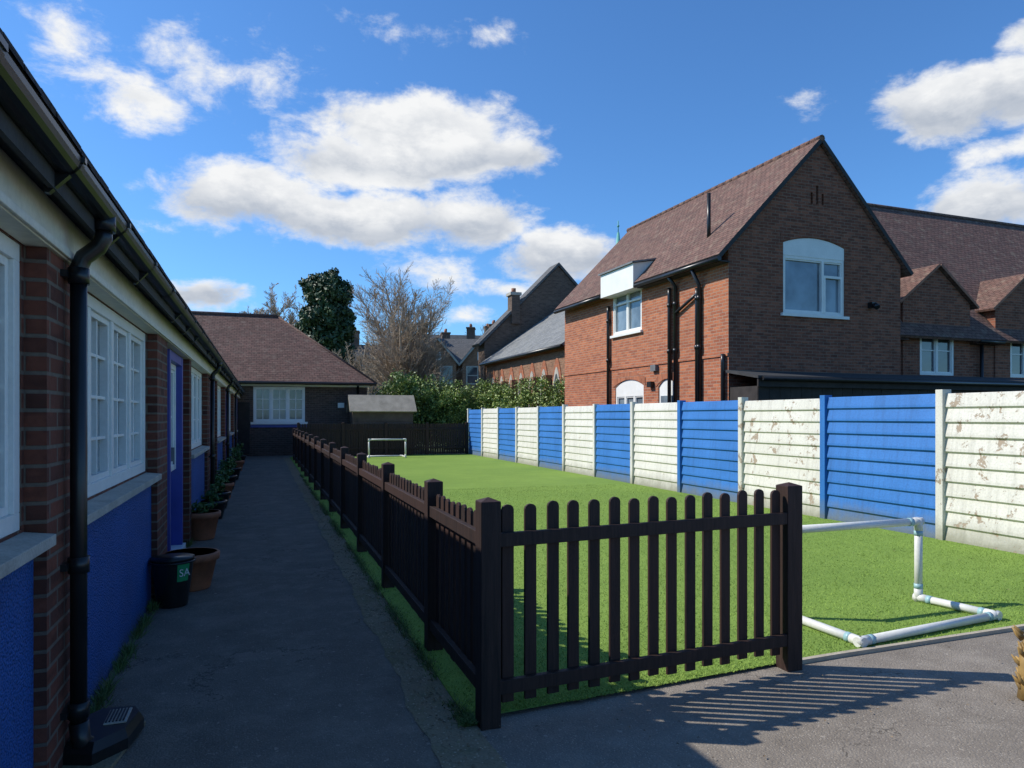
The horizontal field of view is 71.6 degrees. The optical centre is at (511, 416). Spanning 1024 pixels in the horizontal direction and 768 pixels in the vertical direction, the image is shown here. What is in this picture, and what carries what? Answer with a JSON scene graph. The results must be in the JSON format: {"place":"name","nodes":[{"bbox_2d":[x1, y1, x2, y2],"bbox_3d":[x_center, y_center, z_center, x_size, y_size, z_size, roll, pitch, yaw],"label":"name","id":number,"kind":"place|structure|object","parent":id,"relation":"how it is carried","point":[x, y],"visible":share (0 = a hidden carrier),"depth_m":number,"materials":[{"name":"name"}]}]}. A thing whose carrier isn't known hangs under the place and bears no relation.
{"place":"outdoors","nodes":[
{"label":"outdoors","id":0,"kind":"place"},
{"bbox_2d":[0,228,230,542],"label":"window frames","id":1,"kind":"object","parent":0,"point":[21,390],"depth_m":2.83,"materials":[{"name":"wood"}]},
{"bbox_2d":[0,232,237,767],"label":"windows and doors","id":2,"kind":"structure","parent":1,"relation":"attached to","point":[119,553],"depth_m":4.26,"materials":[{"name":"white glass"}]},
{"bbox_2d":[0,28,244,395],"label":"roof","id":3,"kind":"structure","parent":1,"relation":"on","point":[19,149],"depth_m":2.75,"materials":[{"name":"black wood"}]},
{"bbox_2d":[0,33,244,394],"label":"gutter","id":4,"kind":"object","parent":3,"relation":"attached to","point":[22,105],"visible":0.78,"depth_m":2.54,"materials":[{"name":"black plastic"}]},
{"bbox_2d":[91,456,441,767],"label":"path","id":5,"kind":"structure","parent":0,"point":[340,703],"depth_m":4.39,"materials":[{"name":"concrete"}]},
{"bbox_2d":[62,706,145,767],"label":"drain cover","id":6,"kind":"object","parent":5,"relation":"on","point":[115,731],"visible":0.9,"depth_m":3.22,"materials":[{"name":"black plastic"}]},
{"bbox_2d":[24,246,234,767],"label":"brick piers","id":7,"kind":"structure","parent":5,"relation":"on","point":[46,398],"depth_m":2.99,"materials":[{"name":"red brick"}]},
{"bbox_2d":[60,217,115,748],"bbox_3d":[-1.876,0.307,3.156,0.207,2.404,0.140,0,0,-19],"label":"rainwater downpipe","id":8,"kind":"object","parent":7,"relation":"attached to","point":[75,565],"visible":0.92,"depth_m":3.11,"materials":[{"name":"black plastic"}]},
{"bbox_2d":[0,148,239,398],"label":"fascia beam","id":9,"kind":"structure","parent":7,"relation":"on","point":[32,214],"depth_m":3.15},
{"bbox_2d":[209,362,221,492],"bbox_3d":[-4.866,0.268,11.645,0.207,2.325,0.140,0,0,-19],"label":"rainwater downpipe","id":10,"kind":"object","parent":7,"relation":"attached to","point":[212,422],"visible":0.77,"depth_m":11.61,"materials":[{"name":"black plastic"}]},
{"bbox_2d":[225,379,233,467],"bbox_3d":[-6.693,0.268,16.833,0.207,2.325,0.140,0,0,-19],"label":"rainwater downpipe","id":11,"kind":"object","parent":7,"relation":"attached to","point":[227,390],"visible":0.73,"depth_m":16.79,"materials":[{"name":"black plastic"}]},
{"bbox_2d":[234,388,240,459],"bbox_3d":[-8.486,0.268,21.926,0.207,2.325,0.140,0,0,-19],"label":"rainwater downpipe","id":12,"kind":"object","parent":7,"relation":"attached to","point":[235,396],"visible":0.71,"depth_m":21.89,"materials":[{"name":"black plastic"}]},
{"bbox_2d":[90,538,196,713],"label":"wall base weeds","id":13,"kind":"object","parent":5,"relation":"on","point":[105,691],"depth_m":4.38,"materials":[{"name":"green plant"}]},
{"bbox_2d":[148,553,195,608],"bbox_3d":[-2.777,1.345,5.807,0.356,0.398,0.356,0,0,-19],"label":"black tub","id":14,"kind":"object","parent":5,"relation":"on","point":[172,574],"visible":0.98,"depth_m":5.70,"materials":[{"name":"plastic"}]},
{"bbox_2d":[164,547,219,591],"bbox_3d":[-2.884,1.382,6.384,0.483,0.324,0.483,0,0,-19],"label":"terracotta pot","id":15,"kind":"object","parent":5,"relation":"on","point":[204,562],"visible":0.57,"depth_m":6.30,"materials":[{"name":"ceramic"}]},
{"bbox_2d":[191,499,220,540],"bbox_3d":[-3.918,1.297,8.957,0.462,0.494,0.462,0,0,-19],"label":"terracotta pot","id":16,"kind":"object","parent":5,"relation":"on","point":[204,521],"visible":0.91,"depth_m":8.83,"materials":[{"name":"ceramic"}]},
{"bbox_2d":[201,483,227,518],"bbox_3d":[-4.513,1.278,10.709,0.420,0.533,0.420,0,0,-19],"label":"black plant pot","id":17,"kind":"object","parent":5,"relation":"on","point":[210,494],"visible":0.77,"depth_m":10.66,"materials":[{"name":"plastic"}]},
{"bbox_2d":[215,474,230,507],"bbox_3d":[-4.945,1.255,11.935,0.420,0.579,0.420,0,0,-19],"label":"black plant pot","id":18,"kind":"object","parent":5,"relation":"on","point":[226,494],"visible":0.41,"depth_m":11.90,"materials":[{"name":"plastic"}]},
{"bbox_2d":[215,464,233,498],"bbox_3d":[-5.448,1.220,13.348,0.430,0.648,0.420,0,0,-19],"label":"terracotta pot","id":19,"kind":"object","parent":5,"relation":"on","point":[229,485],"visible":0.52,"depth_m":13.31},
{"bbox_2d":[219,454,237,488],"bbox_3d":[-6.041,1.170,15.048,0.420,0.748,0.420,0,0,-19],"label":"black plant pot","id":20,"kind":"object","parent":5,"relation":"on","point":[230,463],"visible":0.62,"depth_m":15.01,"materials":[{"name":"plastic"}]},
{"bbox_2d":[229,447,241,479],"bbox_3d":[-6.820,1.141,17.318,0.420,0.805,0.420,0,0,-19],"label":"black plant pot","id":21,"kind":"object","parent":5,"relation":"on","point":[236,470],"visible":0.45,"depth_m":17.29,"materials":[{"name":"plastic"}]},
{"bbox_2d":[229,446,243,470],"bbox_3d":[-7.824,1.168,20.145,0.437,0.751,0.420,0,0,-19],"label":"terracotta pot","id":22,"kind":"object","parent":5,"relation":"on","point":[239,462],"visible":0.64,"depth_m":20.12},
{"bbox_2d":[234,442,245,464],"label":"black plant pot","id":23,"kind":"object","parent":5,"relation":"on","point":[243,457],"visible":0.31,"depth_m":22.73,"materials":[{"name":"plastic"}]},
{"bbox_2d":[412,323,488,345],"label":"victorian house","id":24,"kind":"structure","parent":0,"point":[462,336],"depth_m":103.82,"materials":[{"name":"brick"}]},
{"bbox_2d":[466,324,475,338],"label":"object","id":25,"kind":"structure","parent":0,"point":[470,332],"depth_m":75.22,"materials":[{"name":"brick"}]},
{"bbox_2d":[0,0,1023,344],"label":"sky","id":26,"kind":"structure","parent":0,"point":[488,146],"materials":[{"name":"blue"}]},
{"bbox_2d":[472,263,577,407],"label":"brick church","id":27,"kind":"structure","parent":0,"point":[523,336],"depth_m":36.52,"materials":[{"name":"brown brick"}]},
{"bbox_2d":[500,374,558,398],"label":"lancet windows","id":28,"kind":"structure","parent":27,"relation":"in","point":[556,377],"depth_m":27.81,"materials":[{"name":"grey glass"}]},
{"bbox_2d":[616,221,619,243],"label":"church spire","id":29,"kind":"structure","parent":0,"point":[618,238],"depth_m":60.34,"materials":[{"name":"metal"}]},
{"bbox_2d":[283,452,1023,767],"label":"yard asphalt","id":30,"kind":"structure","parent":0,"point":[954,730],"depth_m":3.63,"materials":[{"name":"grey asphalt"}]},
{"bbox_2d":[283,458,507,767],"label":"path edging","id":31,"kind":"object","parent":30,"relation":"on","point":[486,755],"visible":0.87,"depth_m":4.13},
{"bbox_2d":[435,374,564,449],"bbox_3d":[0.609,-0.051,28.606,3.410,3.217,8.384,0,0,-45],"label":"clipped hedge","id":32,"kind":"object","parent":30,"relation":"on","point":[494,397],"visible":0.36,"depth_m":29.05,"materials":[{"name":"green plant"}]},
{"bbox_2d":[290,454,1023,715],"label":"artificial turf","id":33,"kind":"structure","parent":30,"relation":"on","point":[464,472],"depth_m":6.88,"materials":[{"name":"green plant"}]},
{"bbox_2d":[346,395,416,455],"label":"garden shed","id":34,"kind":"structure","parent":33,"relation":"on","point":[380,409],"depth_m":28.31,"materials":[{"name":"grey wood"}]},
{"bbox_2d":[297,422,467,454],"bbox_3d":[-4.726,0.887,26.975,6.895,1.326,2.074,0,0,-19],"label":"board fence","id":35,"kind":"object","parent":33,"relation":"on","point":[388,431],"visible":0.78,"depth_m":28.06,"materials":[{"name":"brown wood"}]},
{"bbox_2d":[367,438,405,457],"bbox_3d":[-4.726,1.175,26.590,1.415,0.713,0.765,0,0,-19],"label":"goal frame","id":36,"kind":"object","parent":33,"relation":"on","point":[368,455],"visible":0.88,"depth_m":26.45,"materials":[{"name":"white plastic"}]},
{"bbox_2d":[300,474,479,727],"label":"turf edge grass","id":37,"kind":"structure","parent":33,"relation":"on","point":[464,719],"depth_m":5.01,"materials":[{"name":"green plant"}]},
{"bbox_2d":[293,428,801,730],"bbox_3d":[-2.930,0.977,14.542,2.097,1.146,22.684,0,0,-19],"label":"picket fence","id":38,"kind":"object","parent":33,"relation":"on","point":[445,565],"visible":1,"depth_m":4.06,"materials":[{"name":"brown wood"}]},
{"bbox_2d":[105,485,1018,767],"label":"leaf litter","id":39,"kind":"object","parent":33,"relation":"on","point":[435,661],"visible":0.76,"depth_m":4.38,"materials":[{"name":"brown plant"}]},
{"bbox_2d":[802,517,1002,647],"bbox_3d":[2.884,1.185,5.320,1.542,0.695,0.814,0,0,-19],"label":"goal frame","id":40,"kind":"object","parent":33,"relation":"on","point":[980,613],"visible":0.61,"depth_m":5.46,"materials":[{"name":"white plastic"}]},
{"bbox_2d":[467,389,1023,554],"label":"concrete panel wall","id":41,"kind":"structure","parent":30,"relation":"on","point":[946,465],"depth_m":10.66,"materials":[{"name":"concrete"}]},
{"bbox_2d":[802,624,1023,663],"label":"turf edging board","id":42,"kind":"object","parent":30,"relation":"on","point":[847,653],"visible":0.88,"depth_m":4.76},
{"bbox_2d":[1011,625,1023,700],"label":"dried plant stump","id":43,"kind":"object","parent":30,"relation":"on","point":[1019,660],"visible":1,"depth_m":3.89,"materials":[{"name":"beige plant"}]},
{"label":"ground","id":44,"kind":"structure","parent":0,"visible":0},
{"bbox_2d":[241,283,298,326],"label":"bare tree","id":45,"kind":"object","parent":44,"relation":"on","point":[271,307],"visible":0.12,"depth_m":70.73,"materials":[{"name":"brown plant"}]},
{"bbox_2d":[239,294,303,324],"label":"bare tree","id":46,"kind":"object","parent":44,"relation":"on","point":[292,314],"visible":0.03,"depth_m":82.85,"materials":[{"name":"brown plant"}]},
{"bbox_2d":[237,386,366,455],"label":"walls","id":47,"kind":"structure","parent":44,"relation":"on","point":[321,405],"depth_m":28.41,"materials":[{"name":"brown brick"}]},
{"bbox_2d":[192,311,376,385],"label":"roof","id":48,"kind":"structure","parent":47,"relation":"on","point":[251,348],"depth_m":29.39,"materials":[{"name":"brown tile"}]},
{"bbox_2d":[238,384,369,453],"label":"windows","id":49,"kind":"structure","parent":47,"relation":"attached to","point":[278,406],"depth_m":27.98,"materials":[{"name":"white glass"}]},
{"bbox_2d":[294,267,359,368],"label":"conifer tree","id":50,"kind":"object","parent":44,"relation":"on","point":[327,317],"visible":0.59,"depth_m":54.76,"materials":[{"name":"green plant"}]},
{"bbox_2d":[325,342,387,394],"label":"bare tree","id":51,"kind":"object","parent":44,"relation":"on","point":[370,389],"visible":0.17,"depth_m":51.97,"materials":[{"name":"brown plant"}]},
{"bbox_2d":[350,329,450,394],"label":"victorian house","id":52,"kind":"structure","parent":44,"relation":"on","point":[445,333],"depth_m":69.97,"materials":[{"name":"brick"}]},
{"bbox_2d":[348,263,464,391],"bbox_3d":[-5.714,-3.264,37.904,5.826,9.628,9.243,0,0,-19],"label":"bare tree","id":53,"kind":"object","parent":44,"relation":"on","point":[398,348],"visible":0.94,"depth_m":36.73,"materials":[{"name":"brown plant"}]},
{"bbox_2d":[372,368,483,451],"bbox_3d":[-3.776,-0.248,31.162,5.366,3.668,2.989,0,0,-19],"label":"ivy hedge","id":54,"kind":"object","parent":44,"relation":"on","point":[426,398],"visible":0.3,"depth_m":30.43,"materials":[{"name":"green plant"}]},
{"bbox_2d":[415,319,494,399],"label":"victorian house","id":55,"kind":"structure","parent":44,"relation":"on","point":[466,357],"depth_m":61.27,"materials":[{"name":"brick"}]},
{"bbox_2d":[565,145,899,405],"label":"walls","id":56,"kind":"structure","parent":44,"relation":"on","point":[745,326],"depth_m":17.58,"materials":[{"name":"brick"}]},
{"bbox_2d":[598,258,655,298],"bbox_3d":[3.416,-4.025,20.721,0.970,0.910,2.020,0,0,-21],"label":"dormer panel","id":57,"kind":"object","parent":56,"relation":"attached to","point":[618,281],"visible":0.75,"depth_m":20.29,"materials":[{"name":"white paint"}]},
{"bbox_2d":[564,228,847,387],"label":"brick arches","id":58,"kind":"structure","parent":56,"relation":"attached to","point":[813,233],"depth_m":17.64,"materials":[{"name":"red brick"}]},
{"bbox_2d":[553,193,879,404],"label":"pipes and lights","id":59,"kind":"object","parent":56,"relation":"attached to","point":[694,268],"visible":0.75,"depth_m":18.18,"materials":[{"name":"black plastic"}]},
{"bbox_2d":[610,238,849,403],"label":"windows","id":60,"kind":"structure","parent":56,"relation":"attached to","point":[813,278],"depth_m":17.47,"materials":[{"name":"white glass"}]},
{"bbox_2d":[555,134,913,309],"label":"roof","id":61,"kind":"structure","parent":56,"relation":"on","point":[673,238],"depth_m":18.82,"materials":[{"name":"tile"}]},
{"bbox_2d":[726,370,1023,400],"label":"lean to","id":62,"kind":"object","parent":44,"relation":"on","point":[774,385],"visible":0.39,"depth_m":16.47,"materials":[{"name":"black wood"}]},
{"bbox_2d":[900,341,993,377],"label":"wing walls","id":63,"kind":"structure","parent":44,"relation":"on","point":[975,361],"depth_m":20.48,"materials":[{"name":"brown brick"}]},
{"bbox_2d":[867,203,1023,343],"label":"wing roof","id":64,"kind":"structure","parent":63,"relation":"on","point":[970,254],"depth_m":23.33,"materials":[{"name":"brown tile"}]},
{"bbox_2d":[900,269,1023,378],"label":"gablet walls","id":65,"kind":"structure","parent":63,"relation":"on","point":[936,297],"depth_m":20.05,"materials":[{"name":"brown brick"}]},
{"bbox_2d":[900,264,1023,377],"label":"gablet windows and roofs","id":66,"kind":"structure","parent":65,"relation":"attached to","point":[936,356],"depth_m":20.08,"materials":[{"name":"brown tile"}]},
{"bbox_2d":[978,340,1005,376],"bbox_3d":[13.660,-0.315,20.341,1.000,3.730,0.300,0,0,-21],"label":"wing pipe","id":67,"kind":"object","parent":63,"relation":"attached to","point":[982,354],"visible":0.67,"depth_m":20.34,"materials":[{"name":"black plastic"}]}
]}

